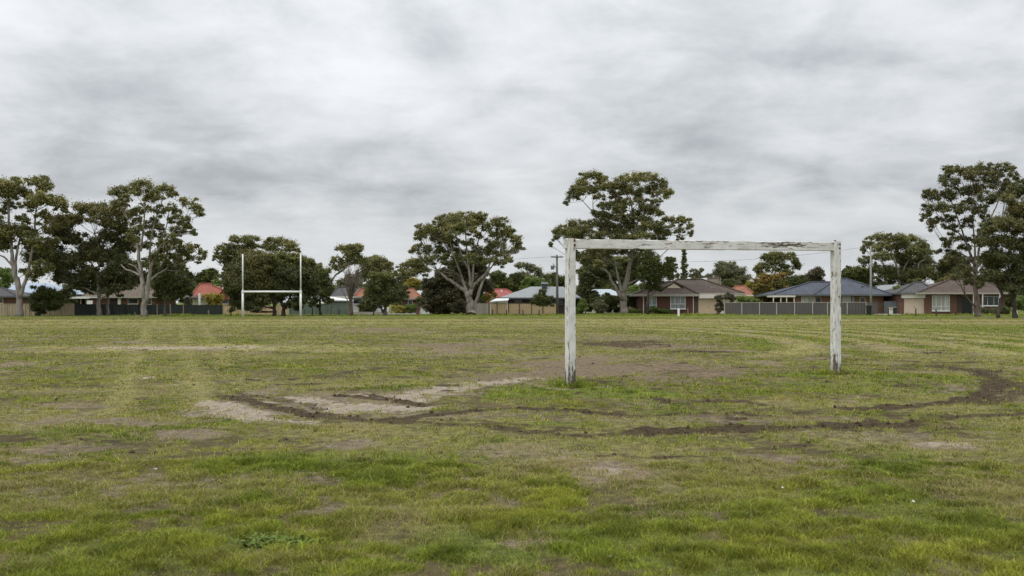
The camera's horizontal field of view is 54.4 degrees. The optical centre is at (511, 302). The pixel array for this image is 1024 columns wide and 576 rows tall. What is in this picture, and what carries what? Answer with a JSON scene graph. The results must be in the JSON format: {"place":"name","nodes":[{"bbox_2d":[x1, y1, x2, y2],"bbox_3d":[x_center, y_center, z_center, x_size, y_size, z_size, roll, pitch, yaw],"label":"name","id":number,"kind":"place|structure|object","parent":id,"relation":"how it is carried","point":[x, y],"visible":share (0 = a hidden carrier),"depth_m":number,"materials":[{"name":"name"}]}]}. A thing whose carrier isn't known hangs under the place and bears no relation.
{"place":"outdoors","nodes":[
{"label":"outdoors","id":0,"kind":"place"},
{"bbox_2d":[0,287,30,303],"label":"house","id":1,"kind":"structure","parent":0,"point":[7,296],"depth_m":137.21,"materials":[{"name":"brown brick"}]},
{"bbox_2d":[8,283,85,303],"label":"house","id":2,"kind":"structure","parent":0,"point":[29,290],"depth_m":149.39,"materials":[{"name":"brick"}]},
{"bbox_2d":[81,284,185,304],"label":"house","id":3,"kind":"structure","parent":0,"point":[133,296],"depth_m":147.00,"materials":[{"name":"brown brick"}]},
{"bbox_2d":[185,283,244,304],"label":"house","id":4,"kind":"structure","parent":0,"point":[200,289],"depth_m":149.03,"materials":[{"name":"red tile"}]},
{"bbox_2d":[402,288,422,312],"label":"house","id":5,"kind":"structure","parent":0,"point":[413,295],"depth_m":158.00,"materials":[{"name":"brown brick"}]},
{"bbox_2d":[485,289,512,302],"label":"house","id":6,"kind":"structure","parent":0,"point":[502,292],"depth_m":170.04,"materials":[{"name":"tile"}]},
{"bbox_2d":[0,303,1023,575],"bbox_3d":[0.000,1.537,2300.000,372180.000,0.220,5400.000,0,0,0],"label":"ground","id":7,"kind":"structure","parent":0,"point":[602,367],"depth_m":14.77,"materials":[{"name":"plant"}]},
{"bbox_2d":[0,267,14,288],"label":"leafy tree","id":8,"kind":"object","parent":7,"relation":"on","point":[6,278],"visible":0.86,"depth_m":189.52,"materials":[{"name":"green plant"}]},
{"bbox_2d":[0,174,72,315],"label":"gum tree","id":9,"kind":"object","parent":7,"relation":"on","point":[35,246],"visible":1,"depth_m":118.64,"materials":[{"name":"green plant"}]},
{"bbox_2d":[0,304,74,315],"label":"panel fence","id":10,"kind":"object","parent":7,"relation":"on","point":[10,309],"visible":0.41,"depth_m":124.69,"materials":[{"name":"wood"}]},
{"bbox_2d":[26,284,65,315],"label":"shrub","id":11,"kind":"object","parent":7,"relation":"on","point":[44,298],"visible":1,"depth_m":121.35,"materials":[{"name":"green plant"}]},
{"bbox_2d":[58,285,78,303],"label":"shrub","id":12,"kind":"object","parent":7,"relation":"on","point":[66,290],"visible":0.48,"depth_m":133.62,"materials":[{"name":"green plant"}]},
{"bbox_2d":[70,296,96,303],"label":"carport","id":13,"kind":"object","parent":7,"relation":"on","point":[82,297],"visible":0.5,"depth_m":138.50,"materials":[{"name":"white paint"}]},
{"bbox_2d":[42,199,139,315],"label":"gum tree","id":14,"kind":"object","parent":7,"relation":"on","point":[114,257],"visible":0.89,"depth_m":123.50,"materials":[{"name":"green plant"}]},
{"bbox_2d":[75,304,222,315],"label":"panel fence","id":15,"kind":"object","parent":7,"relation":"on","point":[90,309],"visible":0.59,"depth_m":131.08,"materials":[{"name":"metal"}]},
{"bbox_2d":[106,175,207,316],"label":"gum tree","id":16,"kind":"object","parent":7,"relation":"on","point":[152,195],"visible":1,"depth_m":116.90,"materials":[{"name":"green plant"}]},
{"bbox_2d":[130,256,198,300],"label":"leafy tree","id":17,"kind":"object","parent":7,"relation":"on","point":[190,277],"visible":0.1,"depth_m":158.07,"materials":[{"name":"green plant"}]},
{"bbox_2d":[150,273,193,315],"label":"young gum","id":18,"kind":"object","parent":7,"relation":"on","point":[180,285],"visible":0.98,"depth_m":119.47,"materials":[{"name":"green plant"}]},
{"bbox_2d":[194,267,219,286],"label":"leafy tree","id":19,"kind":"object","parent":7,"relation":"on","point":[207,276],"visible":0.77,"depth_m":184.28,"materials":[{"name":"green plant"}]},
{"bbox_2d":[201,292,224,304],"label":"shrub","id":20,"kind":"object","parent":7,"relation":"on","point":[213,299],"visible":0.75,"depth_m":137.46,"materials":[{"name":"yellow plant"}]},
{"bbox_2d":[212,233,262,268],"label":"gum tree","id":21,"kind":"object","parent":7,"relation":"on","point":[224,257],"visible":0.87,"depth_m":189.42,"materials":[{"name":"green plant"}]},
{"bbox_2d":[215,247,289,315],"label":"bushy tree","id":22,"kind":"object","parent":7,"relation":"on","point":[257,274],"visible":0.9,"depth_m":119.94,"materials":[{"name":"green plant"}]},
{"bbox_2d":[222,305,288,314],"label":"panel fence","id":23,"kind":"object","parent":7,"relation":"on","point":[225,308],"visible":0.39,"depth_m":137.22,"materials":[{"name":"metal"}]},
{"bbox_2d":[241,254,301,316],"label":"rugby goal","id":24,"kind":"object","parent":7,"relation":"on","point":[243,291],"visible":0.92,"depth_m":116.12,"materials":[{"name":"metal"}]},
{"bbox_2d":[227,530,326,552],"bbox_3d":[-1.560,1.580,6.617,0.670,0.060,0.552,0,0,-14],"label":"weed clump","id":25,"kind":"object","parent":7,"relation":"on","point":[253,543],"visible":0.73,"depth_m":6.61,"materials":[{"name":"plant"}]},
{"bbox_2d":[259,234,301,305],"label":"gum tree","id":26,"kind":"object","parent":7,"relation":"on","point":[275,244],"visible":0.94,"depth_m":189.16,"materials":[{"name":"green plant"}]},
{"bbox_2d":[265,251,323,315],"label":"bushy tree","id":27,"kind":"object","parent":7,"relation":"on","point":[288,266],"visible":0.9,"depth_m":120.06,"materials":[{"name":"green plant"}]},
{"bbox_2d":[289,303,347,313],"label":"panel fence","id":28,"kind":"object","parent":7,"relation":"on","point":[328,309],"visible":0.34,"depth_m":138.85,"materials":[{"name":"metal"}]},
{"bbox_2d":[307,262,336,314],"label":"bushy tree","id":29,"kind":"object","parent":7,"relation":"on","point":[325,280],"visible":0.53,"depth_m":127.77,"materials":[{"name":"green plant"}]},
{"bbox_2d":[328,297,353,307],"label":"garden shed","id":30,"kind":"structure","parent":7,"relation":"on","point":[340,300],"depth_m":140.00,"materials":[{"name":"white paint"}]},
{"bbox_2d":[330,287,364,311],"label":"house","id":31,"kind":"structure","parent":7,"relation":"on","point":[338,293],"depth_m":147.00,"materials":[{"name":"tile"}]},
{"bbox_2d":[328,243,371,286],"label":"gum tree","id":32,"kind":"object","parent":7,"relation":"on","point":[350,251],"visible":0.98,"depth_m":179.21,"materials":[{"name":"green plant"}]},
{"bbox_2d":[333,273,369,288],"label":"bushy tree","id":33,"kind":"object","parent":7,"relation":"on","point":[342,284],"visible":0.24,"depth_m":189.08,"materials":[{"name":"green plant"}]},
{"bbox_2d":[338,258,365,314],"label":"bare tree","id":34,"kind":"object","parent":7,"relation":"on","point":[350,291],"visible":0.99,"depth_m":126.83,"materials":[{"name":"beige plant"}]},
{"bbox_2d":[356,300,376,311],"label":"shrub","id":35,"kind":"object","parent":7,"relation":"on","point":[361,306],"visible":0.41,"depth_m":139.65,"materials":[{"name":"green plant"}]},
{"bbox_2d":[356,254,393,291],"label":"gum tree","id":36,"kind":"object","parent":7,"relation":"on","point":[382,263],"visible":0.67,"depth_m":194.63,"materials":[{"name":"green plant"}]},
{"bbox_2d":[360,268,411,315],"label":"bushy tree","id":37,"kind":"object","parent":7,"relation":"on","point":[387,286],"visible":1,"depth_m":123.42,"materials":[{"name":"green plant"}]},
{"bbox_2d":[389,304,405,312],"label":"shrub","id":38,"kind":"object","parent":7,"relation":"on","point":[399,309],"visible":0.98,"depth_m":149.66,"materials":[{"name":"yellow plant"}]},
{"bbox_2d":[404,303,416,312],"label":"shrub","id":39,"kind":"object","parent":7,"relation":"on","point":[411,308],"visible":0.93,"depth_m":149.76,"materials":[{"name":"green plant"}]},
{"bbox_2d":[404,277,420,288],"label":"leafy tree","id":40,"kind":"object","parent":7,"relation":"on","point":[412,282],"visible":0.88,"depth_m":171.69,"materials":[{"name":"yellow plant"}]},
{"bbox_2d":[394,256,431,281],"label":"gum tree","id":41,"kind":"object","parent":7,"relation":"on","point":[416,268],"visible":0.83,"depth_m":174.39,"materials":[{"name":"green plant"}]},
{"bbox_2d":[415,284,431,307],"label":"bushy tree","id":42,"kind":"object","parent":7,"relation":"on","point":[418,298],"visible":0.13,"depth_m":149.53,"materials":[{"name":"green plant"}]},
{"bbox_2d":[420,267,468,313],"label":"bushy tree","id":43,"kind":"object","parent":7,"relation":"on","point":[445,294],"visible":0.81,"depth_m":139.09,"materials":[{"name":"green plant"}]},
{"bbox_2d":[450,299,466,313],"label":"shrub","id":44,"kind":"object","parent":7,"relation":"on","point":[458,307],"visible":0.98,"depth_m":137.57,"materials":[{"name":"green plant"}]},
{"bbox_2d":[407,210,524,314],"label":"gum tree","id":45,"kind":"object","parent":7,"relation":"on","point":[459,223],"visible":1,"depth_m":130.84,"materials":[{"name":"green plant"}]},
{"bbox_2d":[443,248,494,312],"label":"bushy tree","id":46,"kind":"object","parent":7,"relation":"on","point":[480,271],"visible":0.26,"depth_m":148.80,"materials":[{"name":"green plant"}]},
{"bbox_2d":[475,303,487,313],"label":"panel fence","id":47,"kind":"object","parent":7,"relation":"on","point":[481,308],"visible":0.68,"depth_m":145.93,"materials":[{"name":"wood"}]},
{"bbox_2d":[481,284,498,302],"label":"shrub","id":48,"kind":"object","parent":7,"relation":"on","point":[487,297],"visible":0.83,"depth_m":149.84,"materials":[{"name":"green plant"}]},
{"bbox_2d":[484,270,513,292],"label":"leafy tree","id":49,"kind":"object","parent":7,"relation":"on","point":[500,279],"visible":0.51,"depth_m":184.34,"materials":[{"name":"green plant"}]},
{"bbox_2d":[490,298,508,313],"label":"awning","id":50,"kind":"object","parent":7,"relation":"on","point":[500,299],"visible":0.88,"depth_m":138.21,"materials":[{"name":"white paint"}]},
{"bbox_2d":[10,272,1011,309],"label":"distant woods","id":51,"kind":"object","parent":7,"relation":"on","point":[396,304],"visible":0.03,"depth_m":240.32,"materials":[{"name":"green plant"}]},
{"bbox_2d":[488,303,555,313],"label":"panel fence","id":52,"kind":"object","parent":7,"relation":"on","point":[513,308],"visible":0.69,"depth_m":142.21,"materials":[{"name":"wood"}]},
{"bbox_2d":[509,270,536,292],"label":"leafy tree","id":53,"kind":"object","parent":7,"relation":"on","point":[517,277],"visible":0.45,"depth_m":194.15,"materials":[{"name":"green plant"}]},
{"bbox_2d":[513,261,543,277],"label":"gum tree","id":54,"kind":"object","parent":7,"relation":"on","point":[531,268],"visible":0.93,"depth_m":259.16,"materials":[{"name":"green plant"}]},
{"bbox_2d":[37,329,1023,496],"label":"soil crumbs","id":55,"kind":"object","parent":7,"relation":"on","point":[614,453],"visible":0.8,"depth_m":14.25,"materials":[{"name":"soil"}]},
{"bbox_2d":[518,276,551,289],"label":"leafy tree","id":56,"kind":"object","parent":7,"relation":"on","point":[531,281],"visible":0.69,"depth_m":189.18,"materials":[{"name":"green plant"}]},
{"bbox_2d":[530,288,554,306],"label":"shrub","id":57,"kind":"object","parent":7,"relation":"on","point":[541,299],"visible":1,"depth_m":136.83,"materials":[{"name":"green plant"}]},
{"bbox_2d":[541,271,564,287],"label":"leafy tree","id":58,"kind":"object","parent":7,"relation":"on","point":[550,278],"visible":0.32,"depth_m":199.19,"materials":[{"name":"green plant"}]},
{"bbox_2d":[551,255,562,313],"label":"power pole","id":59,"kind":"object","parent":7,"relation":"on","point":[557,294],"visible":0.96,"depth_m":137.87,"materials":[{"name":"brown wood"}]},
{"bbox_2d":[576,298,588,313],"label":"shrub","id":60,"kind":"object","parent":7,"relation":"on","point":[582,306],"visible":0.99,"depth_m":138.76,"materials":[{"name":"green plant"}]},
{"bbox_2d":[575,267,600,311],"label":"bushy tree","id":61,"kind":"object","parent":7,"relation":"on","point":[588,279],"visible":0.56,"depth_m":149.59,"materials":[{"name":"green plant"}]},
{"bbox_2d":[589,299,608,312],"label":"shrub","id":62,"kind":"object","parent":7,"relation":"on","point":[601,306],"visible":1,"depth_m":139.56,"materials":[{"name":"green plant"}]},
{"bbox_2d":[577,252,623,290],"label":"bushy tree","id":63,"kind":"object","parent":7,"relation":"on","point":[603,282],"visible":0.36,"depth_m":174.65,"materials":[{"name":"green plant"}]},
{"bbox_2d":[587,292,636,312],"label":"hedge","id":64,"kind":"object","parent":7,"relation":"on","point":[611,301],"visible":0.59,"depth_m":145.44,"materials":[{"name":"green plant"}]},
{"bbox_2d":[548,168,694,312],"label":"gum tree","id":65,"kind":"object","parent":7,"relation":"on","point":[606,226],"visible":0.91,"depth_m":139.92,"materials":[{"name":"green plant"}]},
{"bbox_2d":[617,251,645,291],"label":"leafy tree","id":66,"kind":"object","parent":7,"relation":"on","point":[635,262],"visible":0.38,"depth_m":179.29,"materials":[{"name":"green plant"}]},
{"bbox_2d":[627,285,640,293],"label":"leafy tree","id":67,"kind":"object","parent":7,"relation":"on","point":[633,288],"visible":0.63,"depth_m":164.50,"materials":[{"name":"green plant"}]},
{"bbox_2d":[632,250,676,313],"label":"bushy tree","id":68,"kind":"object","parent":7,"relation":"on","point":[654,271],"visible":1,"depth_m":136.20,"materials":[{"name":"green plant"}]},
{"bbox_2d":[646,306,663,313],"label":"garden plant","id":69,"kind":"object","parent":7,"relation":"on","point":[654,310],"visible":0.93,"depth_m":140.54,"materials":[{"name":"green plant"}]},
{"bbox_2d":[670,256,679,280],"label":"slender tree","id":70,"kind":"object","parent":7,"relation":"on","point":[677,275],"visible":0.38,"depth_m":179.85,"materials":[{"name":"green plant"}]},
{"bbox_2d":[680,250,688,278],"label":"cypress","id":71,"kind":"object","parent":7,"relation":"on","point":[684,265],"visible":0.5,"depth_m":189.79,"materials":[{"name":"green plant"}]},
{"bbox_2d":[627,279,744,313],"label":"house","id":72,"kind":"structure","parent":7,"relation":"on","point":[693,296],"depth_m":142.05,"materials":[{"name":"red brick"}]},
{"bbox_2d":[649,297,656,307],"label":"window","id":73,"kind":"structure","parent":72,"relation":"in","point":[652,300],"depth_m":141.96,"materials":[{"name":"glass"}]},
{"bbox_2d":[670,296,685,308],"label":"window","id":74,"kind":"structure","parent":72,"relation":"in","point":[676,302],"depth_m":141.96,"materials":[{"name":"glass"}]},
{"bbox_2d":[699,299,717,313],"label":"garage door","id":75,"kind":"structure","parent":72,"relation":"in","point":[707,306],"depth_m":142.06,"materials":[{"name":"metal"}]},
{"bbox_2d":[688,267,704,278],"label":"slender tree","id":76,"kind":"object","parent":7,"relation":"on","point":[696,274],"visible":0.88,"depth_m":199.51,"materials":[{"name":"green plant"}]},
{"bbox_2d":[563,238,840,386],"bbox_3d":[3.977,0.257,20.048,6.392,3.172,0.174,0,0,-21],"label":"football goal","id":77,"kind":"object","parent":7,"relation":"on","point":[571,245],"visible":0.97,"depth_m":19.82,"materials":[{"name":"paint"}]},
{"bbox_2d":[714,292,736,313],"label":"shrub","id":78,"kind":"object","parent":7,"relation":"on","point":[720,303],"visible":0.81,"depth_m":138.68,"materials":[{"name":"green plant"}]},
{"bbox_2d":[705,259,752,284],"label":"leafy tree","id":79,"kind":"object","parent":7,"relation":"on","point":[724,270],"visible":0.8,"depth_m":228.60,"materials":[{"name":"green plant"}]},
{"bbox_2d":[721,278,736,287],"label":"leafy tree","id":80,"kind":"object","parent":7,"relation":"on","point":[730,282],"visible":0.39,"depth_m":184.53,"materials":[{"name":"green plant"}]},
{"bbox_2d":[736,295,757,301],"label":"shrub","id":81,"kind":"object","parent":7,"relation":"on","point":[742,298],"visible":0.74,"depth_m":138.64,"materials":[{"name":"green plant"}]},
{"bbox_2d":[743,281,756,299],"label":"leafy tree","id":82,"kind":"object","parent":7,"relation":"on","point":[748,284],"visible":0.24,"depth_m":179.45,"materials":[{"name":"green plant"}]},
{"bbox_2d":[751,271,789,301],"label":"leafy tree","id":83,"kind":"object","parent":7,"relation":"on","point":[764,283],"visible":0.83,"depth_m":154.41,"materials":[{"name":"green plant"}]},
{"bbox_2d":[752,250,804,297],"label":"gum tree","id":84,"kind":"object","parent":7,"relation":"on","point":[771,261],"visible":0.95,"depth_m":214.12,"materials":[{"name":"green plant"}]},
{"bbox_2d":[781,273,807,286],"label":"leafy tree","id":85,"kind":"object","parent":7,"relation":"on","point":[795,280],"visible":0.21,"depth_m":188.91,"materials":[{"name":"green plant"}]},
{"bbox_2d":[724,302,866,314],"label":"panel fence","id":86,"kind":"object","parent":7,"relation":"on","point":[793,308],"visible":0.88,"depth_m":132.49,"materials":[{"name":"metal"}]},
{"bbox_2d":[805,266,825,281],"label":"leafy tree","id":87,"kind":"object","parent":7,"relation":"on","point":[817,273],"visible":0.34,"depth_m":194.27,"materials":[{"name":"green plant"}]},
{"bbox_2d":[753,278,892,313],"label":"house","id":88,"kind":"structure","parent":7,"relation":"on","point":[819,291],"depth_m":145.22,"materials":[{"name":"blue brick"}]},
{"bbox_2d":[801,296,813,301],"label":"window","id":89,"kind":"structure","parent":88,"relation":"in","point":[803,298],"depth_m":144.97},
{"bbox_2d":[841,265,881,287],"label":"leafy tree","id":90,"kind":"object","parent":7,"relation":"on","point":[858,273],"visible":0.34,"depth_m":189.02,"materials":[{"name":"green plant"}]},
{"bbox_2d":[870,245,871,313],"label":"light pole","id":91,"kind":"object","parent":7,"relation":"on","point":[870,277],"visible":0.76,"depth_m":130.91,"materials":[{"name":"metal"}]},
{"bbox_2d":[867,302,877,313],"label":"panel fence","id":92,"kind":"object","parent":7,"relation":"on","point":[874,307],"visible":0.58,"depth_m":140.34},
{"bbox_2d":[884,301,896,313],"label":"gate fence","id":93,"kind":"object","parent":7,"relation":"on","point":[887,304],"visible":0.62,"depth_m":142.93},
{"bbox_2d":[856,231,938,285],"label":"gum tree","id":94,"kind":"object","parent":7,"relation":"on","point":[919,266],"visible":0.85,"depth_m":184.31,"materials":[{"name":"green plant"}]},
{"bbox_2d":[928,252,977,280],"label":"leafy tree","id":95,"kind":"object","parent":7,"relation":"on","point":[947,263],"visible":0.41,"depth_m":188.89,"materials":[{"name":"green plant"}]},
{"bbox_2d":[918,160,1022,316],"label":"gum tree","id":96,"kind":"object","parent":7,"relation":"on","point":[995,176],"visible":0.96,"depth_m":115.09,"materials":[{"name":"green plant"}]},
{"bbox_2d":[981,306,1011,313],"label":"shrub","id":97,"kind":"object","parent":7,"relation":"on","point":[1004,310],"visible":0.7,"depth_m":138.37,"materials":[{"name":"green plant"}]},
{"bbox_2d":[971,178,1023,317],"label":"bushy tree","id":98,"kind":"object","parent":7,"relation":"on","point":[994,259],"visible":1,"depth_m":105.61,"materials":[{"name":"green plant"}]},
{"bbox_2d":[987,269,1023,307],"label":"leafy tree","id":99,"kind":"object","parent":7,"relation":"on","point":[1008,302],"visible":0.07,"depth_m":173.38,"materials":[{"name":"green plant"}]},
{"bbox_2d":[1016,295,1023,310],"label":"shrub","id":100,"kind":"object","parent":7,"relation":"on","point":[1019,303],"visible":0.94,"depth_m":139.62,"materials":[{"name":"green plant"}]},
{"bbox_2d":[0,0,1023,302],"label":"sky","id":101,"kind":"structure","parent":0,"point":[321,125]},
{"bbox_2d":[499,282,580,313],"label":"house","id":102,"kind":"structure","parent":0,"point":[523,295],"depth_m":144.39,"materials":[{"name":"brick"}]},
{"bbox_2d":[584,289,618,312],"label":"house","id":103,"kind":"structure","parent":0,"point":[610,291],"depth_m":162.16,"materials":[{"name":"metal"}]},
{"bbox_2d":[725,285,752,301],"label":"house","id":104,"kind":"structure","parent":0,"point":[746,290],"depth_m":169.68,"materials":[{"name":"orange tile"}]},
{"bbox_2d":[877,284,897,289],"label":"house","id":105,"kind":"structure","parent":0,"point":[883,287],"depth_m":168.35,"materials":[{"name":"grey metal"}]},
{"bbox_2d":[883,279,1007,313],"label":"house","id":106,"kind":"structure","parent":0,"point":[947,296],"depth_m":142.00,"materials":[{"name":"brown brick"}]},
{"bbox_2d":[904,299,923,313],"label":"garage door","id":107,"kind":"structure","parent":106,"relation":"in","point":[910,305],"depth_m":142.17,"materials":[{"name":"metal"}]},
{"bbox_2d":[932,295,949,310],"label":"window","id":108,"kind":"structure","parent":106,"relation":"in","point":[939,302],"depth_m":141.96,"materials":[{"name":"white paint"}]},
{"bbox_2d":[962,297,971,313],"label":"front door","id":109,"kind":"structure","parent":106,"relation":"in","point":[966,305],"depth_m":141.96,"materials":[{"name":"wood"}]},
{"bbox_2d":[983,296,998,304],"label":"window","id":110,"kind":"structure","parent":106,"relation":"in","point":[987,300],"depth_m":141.96,"materials":[{"name":"glass"}]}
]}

